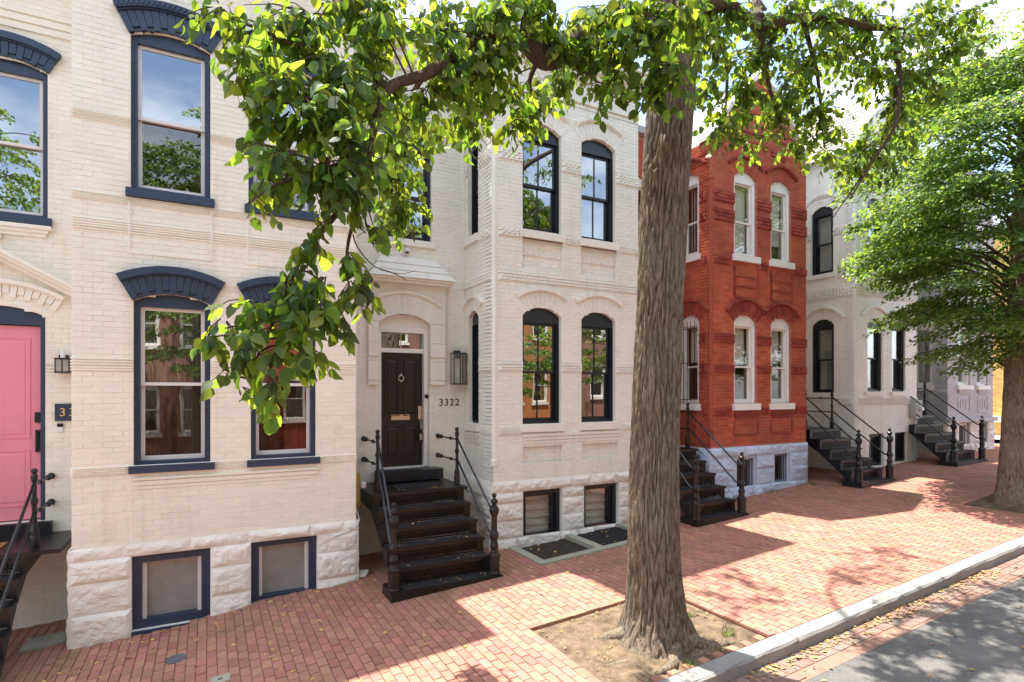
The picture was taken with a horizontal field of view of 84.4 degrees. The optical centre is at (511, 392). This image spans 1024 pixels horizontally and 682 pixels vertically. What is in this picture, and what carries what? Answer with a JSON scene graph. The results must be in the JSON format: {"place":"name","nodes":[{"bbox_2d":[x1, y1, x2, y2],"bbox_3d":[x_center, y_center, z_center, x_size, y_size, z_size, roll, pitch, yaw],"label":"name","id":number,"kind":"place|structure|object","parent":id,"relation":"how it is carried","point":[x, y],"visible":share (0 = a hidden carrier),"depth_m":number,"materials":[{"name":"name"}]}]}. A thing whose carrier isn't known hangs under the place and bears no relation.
{"place":"outdoors","nodes":[
{"label":"outdoors","id":0,"kind":"place"},
{"bbox_2d":[0,444,1023,681],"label":"sidewalk","id":1,"kind":"structure","parent":0,"point":[758,586],"depth_m":7.30,"materials":[{"name":"brick"}]},
{"bbox_2d":[0,468,71,677],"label":"iron stoop","id":2,"kind":"object","parent":1,"relation":"on","point":[21,555],"visible":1,"depth_m":6.68,"materials":[{"name":"black metal"}]},
{"bbox_2d":[19,631,66,653],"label":"paving slab","id":3,"kind":"structure","parent":1,"relation":"in","point":[44,641],"depth_m":6.95,"materials":[{"name":"concrete"}]},
{"bbox_2d":[165,653,186,663],"bbox_3d":[-3.782,3.013,6.391,0.240,0.021,0.238,0,0,-28],"label":"valve cover","id":4,"kind":"object","parent":1,"relation":"on","point":[174,659],"visible":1,"depth_m":6.38,"materials":[{"name":"grey metal"}]},
{"bbox_2d":[0,0,369,649],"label":"row house","id":5,"kind":"structure","parent":1,"relation":"on","point":[134,243],"depth_m":7.53,"materials":[{"name":"beige brick"}]},
{"bbox_2d":[0,325,40,520],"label":"door","id":6,"kind":"structure","parent":5,"relation":"in","point":[20,346],"depth_m":7.57,"materials":[{"name":"pink paint"}]},
{"bbox_2d":[0,58,51,226],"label":"window","id":7,"kind":"structure","parent":5,"relation":"in","point":[8,68],"depth_m":7.63,"materials":[{"name":"blue wood"}]},
{"bbox_2d":[57,423,62,431],"bbox_3d":[-6.146,0.482,7.686,0.065,0.115,0.021,0,0,-28],"label":"doorbell","id":8,"kind":"object","parent":5,"relation":"attached to","point":[60,427],"visible":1,"depth_m":7.68,"materials":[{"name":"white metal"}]},
{"bbox_2d":[54,349,71,372],"bbox_3d":[-6.069,-0.420,7.643,0.168,0.320,0.182,0,0,-28],"label":"wall lantern","id":9,"kind":"object","parent":5,"relation":"attached to","point":[62,362],"depth_m":7.58,"materials":[{"name":"black metal"}]},
{"bbox_2d":[55,404,71,420],"bbox_3d":[-6.040,0.273,7.737,0.350,0.235,0.030,0,0,-28],"label":"number plaque","id":10,"kind":"object","parent":5,"relation":"attached to","point":[63,412],"visible":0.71,"depth_m":7.69,"materials":[{"name":"blue metal"}]},
{"bbox_2d":[125,35,214,207],"bbox_3d":[-4.426,-3.523,7.356,0.980,2.146,0.270,0,0,-28],"label":"window","id":11,"kind":"structure","parent":5,"relation":"in","point":[166,46],"depth_m":7.30,"materials":[{"name":"blue glass"}]},
{"bbox_2d":[131,548,209,636],"bbox_3d":[-4.430,2.622,7.373,0.870,1.106,0.255,0,0,-28],"label":"basement window","id":12,"kind":"structure","parent":5,"relation":"in","point":[172,587],"depth_m":7.41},
{"bbox_2d":[128,295,214,473],"bbox_3d":[-4.430,-0.118,7.394,0.950,2.276,0.342,0,0,-28],"label":"window","id":13,"kind":"structure","parent":5,"relation":"in","point":[152,315],"depth_m":7.45,"materials":[{"name":"blue glass"}]},
{"bbox_2d":[244,64,318,221],"bbox_3d":[-3.255,-3.523,7.986,0.960,2.146,0.270,0,0,-28],"label":"window","id":14,"kind":"structure","parent":5,"relation":"in","point":[300,215],"depth_m":7.96,"materials":[{"name":"blue wood"}]},
{"bbox_2d":[247,307,319,467],"bbox_3d":[-3.250,-0.118,8.030,0.950,2.276,0.342,0,0,-28],"label":"window","id":15,"kind":"structure","parent":5,"relation":"in","point":[300,408],"depth_m":8.15,"materials":[{"name":"blue glass"}]},
{"bbox_2d":[251,535,315,601],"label":"basement window","id":16,"kind":"structure","parent":5,"relation":"in","point":[279,567],"depth_m":8.07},
{"bbox_2d":[334,472,365,536],"bbox_3d":[-2.433,1.685,8.617,0.317,0.830,0.818,0,0,0],"label":"gas meter box","id":17,"kind":"object","parent":5,"relation":"attached to","point":[361,484],"visible":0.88,"depth_m":8.80,"materials":[{"name":"yellow metal"}]},
{"bbox_2d":[210,672,229,681],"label":"utility cover","id":18,"kind":"object","parent":1,"relation":"on","point":[224,677],"visible":1,"depth_m":5.81,"materials":[{"name":"concrete"}]},
{"bbox_2d":[42,578,533,681],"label":"fallen leaves","id":19,"kind":"object","parent":1,"relation":"on","point":[233,644],"visible":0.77,"depth_m":6.79,"materials":[{"name":"yellow plant"}]},
{"bbox_2d":[359,569,367,577],"bbox_3d":[-2.270,2.765,8.518,0.220,0.130,0.127,0,0,-28],"label":"rubble stone","id":20,"kind":"object","parent":1,"relation":"on","point":[363,573],"visible":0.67,"depth_m":8.52,"materials":[{"name":"beige stone"}]},
{"bbox_2d":[360,427,502,603],"bbox_3d":[-1.438,1.694,8.884,1.688,2.221,2.408,0,0,-28],"label":"iron stoop","id":21,"kind":"object","parent":1,"relation":"on","point":[418,575],"visible":1,"depth_m":8.42,"materials":[{"name":"black metal"}]},
{"bbox_2d":[356,22,648,554],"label":"row house","id":22,"kind":"structure","parent":1,"relation":"on","point":[514,284],"depth_m":10.21,"materials":[{"name":"white brick"}]},
{"bbox_2d":[381,352,422,466],"bbox_3d":[-1.976,0.310,10.114,0.776,2.025,0.135,0,0,-28],"label":"door","id":23,"kind":"structure","parent":22,"relation":"in","point":[401,373],"depth_m":10.13,"materials":[{"name":"black paint"}]},
{"bbox_2d":[379,143,435,248],"bbox_3d":[-1.917,-3.628,10.078,1.060,2.076,0.295,0,0,-28],"label":"window","id":24,"kind":"structure","parent":22,"relation":"in","point":[424,242],"depth_m":10.21,"materials":[{"name":"glass"}]},
{"bbox_2d":[439,399,458,405],"bbox_3d":[-1.151,0.182,10.385,0.392,0.130,0.008,0,0,-28],"label":"house number","id":25,"kind":"object","parent":22,"relation":"attached to","point":[447,402],"visible":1,"depth_m":10.36,"materials":[{"name":"black metal"}]},
{"bbox_2d":[450,350,466,384],"bbox_3d":[-0.988,-0.453,10.356,0.258,0.625,0.222,0,0,-28],"label":"wall lantern","id":26,"kind":"object","parent":22,"relation":"attached to","point":[456,354],"depth_m":10.32,"materials":[{"name":"black metal"}]},
{"bbox_2d":[464,313,479,431],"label":"window","id":27,"kind":"structure","parent":22,"relation":"in","point":[475,328],"depth_m":10.38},
{"bbox_2d":[464,139,479,246],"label":"window","id":28,"kind":"structure","parent":22,"relation":"in","point":[474,237],"depth_m":10.40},
{"bbox_2d":[523,488,558,535],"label":"basement window","id":29,"kind":"structure","parent":22,"relation":"in","point":[535,503],"depth_m":10.19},
{"bbox_2d":[520,308,565,432],"bbox_3d":[0.492,-0.398,10.018,0.905,2.176,0.305,0,0,-28],"label":"window","id":30,"kind":"structure","parent":22,"relation":"in","point":[537,317],"depth_m":10.10,"materials":[{"name":"black wood"}]},
{"bbox_2d":[520,128,565,242],"bbox_3d":[0.492,-3.693,10.018,0.905,2.026,0.305,0,0,-28],"label":"window","id":31,"kind":"structure","parent":22,"relation":"in","point":[552,143],"depth_m":10.12,"materials":[{"name":"glass"}]},
{"bbox_2d":[579,313,619,429],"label":"window","id":32,"kind":"structure","parent":22,"relation":"in","point":[594,321],"depth_m":10.67,"materials":[{"name":"black wood"}]},
{"bbox_2d":[579,141,619,250],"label":"window","id":33,"kind":"structure","parent":22,"relation":"in","point":[595,150],"depth_m":10.66,"materials":[{"name":"glass"}]},
{"bbox_2d":[584,483,615,527],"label":"basement window","id":34,"kind":"structure","parent":22,"relation":"in","point":[594,499],"depth_m":10.80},
{"bbox_2d":[508,523,627,565],"bbox_3d":[1.252,2.618,9.678,2.450,0.303,1.125,0,0,-28],"label":"window well","id":35,"kind":"object","parent":1,"relation":"on","point":[579,545],"depth_m":9.57,"materials":[{"name":"metal"}]},
{"bbox_2d":[533,603,757,681],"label":"tree pit soil","id":36,"kind":"object","parent":1,"relation":"on","point":[568,634],"visible":0.55,"depth_m":6.00,"materials":[{"name":"brown soil"}]},
{"bbox_2d":[173,0,997,674],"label":"street tree","id":37,"kind":"object","parent":36,"relation":"on","point":[337,102],"visible":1,"depth_m":5.19,"materials":[{"name":"green plant"}]},
{"bbox_2d":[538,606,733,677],"bbox_3d":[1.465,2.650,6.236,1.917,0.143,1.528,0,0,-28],"label":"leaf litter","id":38,"kind":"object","parent":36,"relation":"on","point":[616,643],"visible":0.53,"depth_m":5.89,"materials":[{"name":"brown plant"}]},
{"bbox_2d":[682,656,695,666],"bbox_3d":[1.722,2.632,5.510,0.151,0.093,0.138,0,0,4],"label":"grass tuft","id":39,"kind":"object","parent":36,"relation":"on","point":[687,662],"visible":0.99,"depth_m":5.51,"materials":[{"name":"green plant"}]},
{"bbox_2d":[720,623,734,636],"bbox_3d":[2.324,2.566,6.084,0.156,0.129,0.202,0,0,18],"label":"grass tuft","id":40,"kind":"object","parent":36,"relation":"on","point":[726,633],"visible":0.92,"depth_m":6.05,"materials":[{"name":"green plant"}]},
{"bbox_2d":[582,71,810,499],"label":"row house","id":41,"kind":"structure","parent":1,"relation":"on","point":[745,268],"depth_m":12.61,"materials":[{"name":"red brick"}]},
{"bbox_2d":[638,177,641,224],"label":"window","id":42,"kind":"structure","parent":41,"relation":"in","point":[640,180],"depth_m":12.65,"materials":[{"name":"white glass"}]},
{"bbox_2d":[680,316,700,409],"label":"window","id":43,"kind":"structure","parent":41,"relation":"in","point":[696,406],"depth_m":12.63,"materials":[{"name":"white glass"}]},
{"bbox_2d":[686,175,700,262],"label":"window","id":44,"kind":"structure","parent":41,"relation":"in","point":[694,180],"depth_m":12.49,"materials":[{"name":"white glass"}]},
{"bbox_2d":[736,456,755,486],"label":"basement window","id":45,"kind":"structure","parent":41,"relation":"in","point":[750,460],"depth_m":12.57,"materials":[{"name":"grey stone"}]},
{"bbox_2d":[732,315,760,409],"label":"window","id":46,"kind":"structure","parent":41,"relation":"in","point":[741,323],"depth_m":12.61,"materials":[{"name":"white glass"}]},
{"bbox_2d":[732,173,760,264],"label":"window","id":47,"kind":"structure","parent":41,"relation":"in","point":[744,181],"depth_m":12.62,"materials":[{"name":"white glass"}]},
{"bbox_2d":[774,453,788,482],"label":"basement window","id":48,"kind":"structure","parent":41,"relation":"in","point":[784,457],"depth_m":13.09,"materials":[{"name":"grey metal"}]},
{"bbox_2d":[769,319,794,409],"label":"window","id":49,"kind":"structure","parent":41,"relation":"in","point":[780,325],"depth_m":13.17,"materials":[{"name":"white glass"}]},
{"bbox_2d":[769,182,794,269],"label":"window","id":50,"kind":"structure","parent":41,"relation":"in","point":[778,189],"depth_m":13.17,"materials":[{"name":"white glass"}]},
{"bbox_2d":[679,403,749,526],"bbox_3d":[3.386,1.342,11.527,1.408,2.236,2.328,0,0,-28],"label":"iron stoop","id":51,"kind":"object","parent":1,"relation":"on","point":[697,511],"visible":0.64,"depth_m":10.87,"materials":[{"name":"black metal"}]},
{"bbox_2d":[501,485,962,600],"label":"fallen leaves","id":52,"kind":"object","parent":1,"relation":"on","point":[707,529],"visible":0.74,"depth_m":9.33,"materials":[{"name":"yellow plant"}]},
{"bbox_2d":[741,83,919,478],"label":"row house","id":53,"kind":"structure","parent":1,"relation":"on","point":[871,381],"depth_m":15.01,"materials":[{"name":"white brick"}]},
{"bbox_2d":[808,207,834,280],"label":"window","id":54,"kind":"structure","parent":53,"relation":"in","point":[822,253],"depth_m":15.34,"materials":[{"name":"glass"}]},
{"bbox_2d":[809,320,835,397],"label":"window","id":55,"kind":"structure","parent":53,"relation":"in","point":[823,326],"depth_m":15.33,"materials":[{"name":"glass"}]},
{"bbox_2d":[867,199,880,271],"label":"window","id":56,"kind":"structure","parent":53,"relation":"in","point":[872,201],"depth_m":14.94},
{"bbox_2d":[869,433,880,465],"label":"basement window","id":57,"kind":"structure","parent":53,"relation":"in","point":[876,437],"depth_m":15.00,"materials":[{"name":"black glass"}]},
{"bbox_2d":[866,319,885,395],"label":"window","id":58,"kind":"structure","parent":53,"relation":"in","point":[876,358],"depth_m":14.96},
{"bbox_2d":[891,321,908,395],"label":"window","id":59,"kind":"structure","parent":53,"relation":"in","point":[899,335],"depth_m":15.48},
{"bbox_2d":[895,432,904,460],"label":"basement window","id":60,"kind":"structure","parent":53,"relation":"in","point":[900,456],"depth_m":15.51,"materials":[{"name":"black glass"}]},
{"bbox_2d":[910,400,924,459],"bbox_3d":[11.130,1.035,15.505,0.340,1.650,0.231,0,0,-28],"label":"electric meter","id":61,"kind":"object","parent":53,"relation":"attached to","point":[916,407],"visible":0.88,"depth_m":15.48,"materials":[{"name":"white plastic"}]},
{"bbox_2d":[659,535,1023,681],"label":"kerb","id":62,"kind":"structure","parent":1,"relation":"on","point":[744,660],"depth_m":6.32,"materials":[{"name":"concrete"}]},
{"bbox_2d":[806,390,896,488],"bbox_3d":[7.740,1.051,13.934,1.418,2.213,2.518,0,0,-28],"label":"iron stoop","id":63,"kind":"object","parent":1,"relation":"on","point":[830,439],"visible":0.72,"depth_m":13.31,"materials":[{"name":"black metal"}]},
{"bbox_2d":[909,382,987,466],"bbox_3d":[11.527,0.815,15.876,1.688,2.242,2.388,0,0,-28],"label":"iron stoop","id":64,"kind":"object","parent":1,"relation":"on","point":[953,456],"visible":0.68,"depth_m":15.25,"materials":[{"name":"black metal"}]},
{"bbox_2d":[916,171,997,454],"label":"row house","id":65,"kind":"structure","parent":1,"relation":"on","point":[970,396],"depth_m":17.10,"materials":[{"name":"brick"}]},
{"bbox_2d":[916,321,933,389],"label":"window","id":66,"kind":"structure","parent":65,"relation":"in","point":[920,375],"depth_m":17.26,"materials":[{"name":"glass"}]},
{"bbox_2d":[959,423,966,443],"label":"basement window","id":67,"kind":"structure","parent":65,"relation":"in","point":[963,434],"depth_m":17.14,"materials":[{"name":"grey glass"}]},
{"bbox_2d":[957,320,973,389],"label":"window","id":68,"kind":"structure","parent":65,"relation":"in","point":[963,385],"depth_m":17.15,"materials":[{"name":"white glass"}]},
{"bbox_2d":[976,323,990,389],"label":"window","id":69,"kind":"structure","parent":65,"relation":"in","point":[980,385],"depth_m":17.66,"materials":[{"name":"white glass"}]},
{"bbox_2d":[976,226,990,287],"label":"window","id":70,"kind":"structure","parent":65,"relation":"in","point":[980,244],"depth_m":17.67,"materials":[{"name":"white glass"}]},
{"bbox_2d":[968,494,1023,513],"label":"tree pit soil","id":71,"kind":"object","parent":1,"relation":"on","point":[985,502],"visible":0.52,"depth_m":10.45,"materials":[{"name":"brown soil"}]},
{"bbox_2d":[828,5,1023,507],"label":"street tree","id":72,"kind":"object","parent":71,"relation":"on","point":[994,94],"visible":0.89,"depth_m":10.66,"materials":[{"name":"green plant"}]},
{"bbox_2d":[371,0,1023,223],"label":"sky","id":73,"kind":"structure","parent":0,"point":[901,6],"materials":[{"name":"white"}]},
{"bbox_2d":[805,577,1023,681],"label":"road","id":74,"kind":"structure","parent":0,"point":[986,642],"depth_m":5.77,"materials":[{"name":"grey asphalt"}]},
{"bbox_2d":[729,553,1023,681],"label":"gutter","id":75,"kind":"object","parent":74,"relation":"on","point":[845,650],"visible":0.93,"depth_m":6.29,"materials":[{"name":"brick"}]},
{"bbox_2d":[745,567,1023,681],"bbox_3d":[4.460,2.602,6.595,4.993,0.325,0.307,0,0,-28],"label":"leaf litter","id":76,"kind":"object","parent":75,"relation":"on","point":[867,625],"visible":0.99,"depth_m":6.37,"materials":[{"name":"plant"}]},
{"label":"cross street","id":77,"kind":"structure","parent":0,"visible":0},
{"bbox_2d":[993,223,1009,434],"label":"corner building","id":78,"kind":"structure","parent":77,"relation":"on","point":[998,379],"depth_m":22.72,"materials":[{"name":"brick"}]}
]}

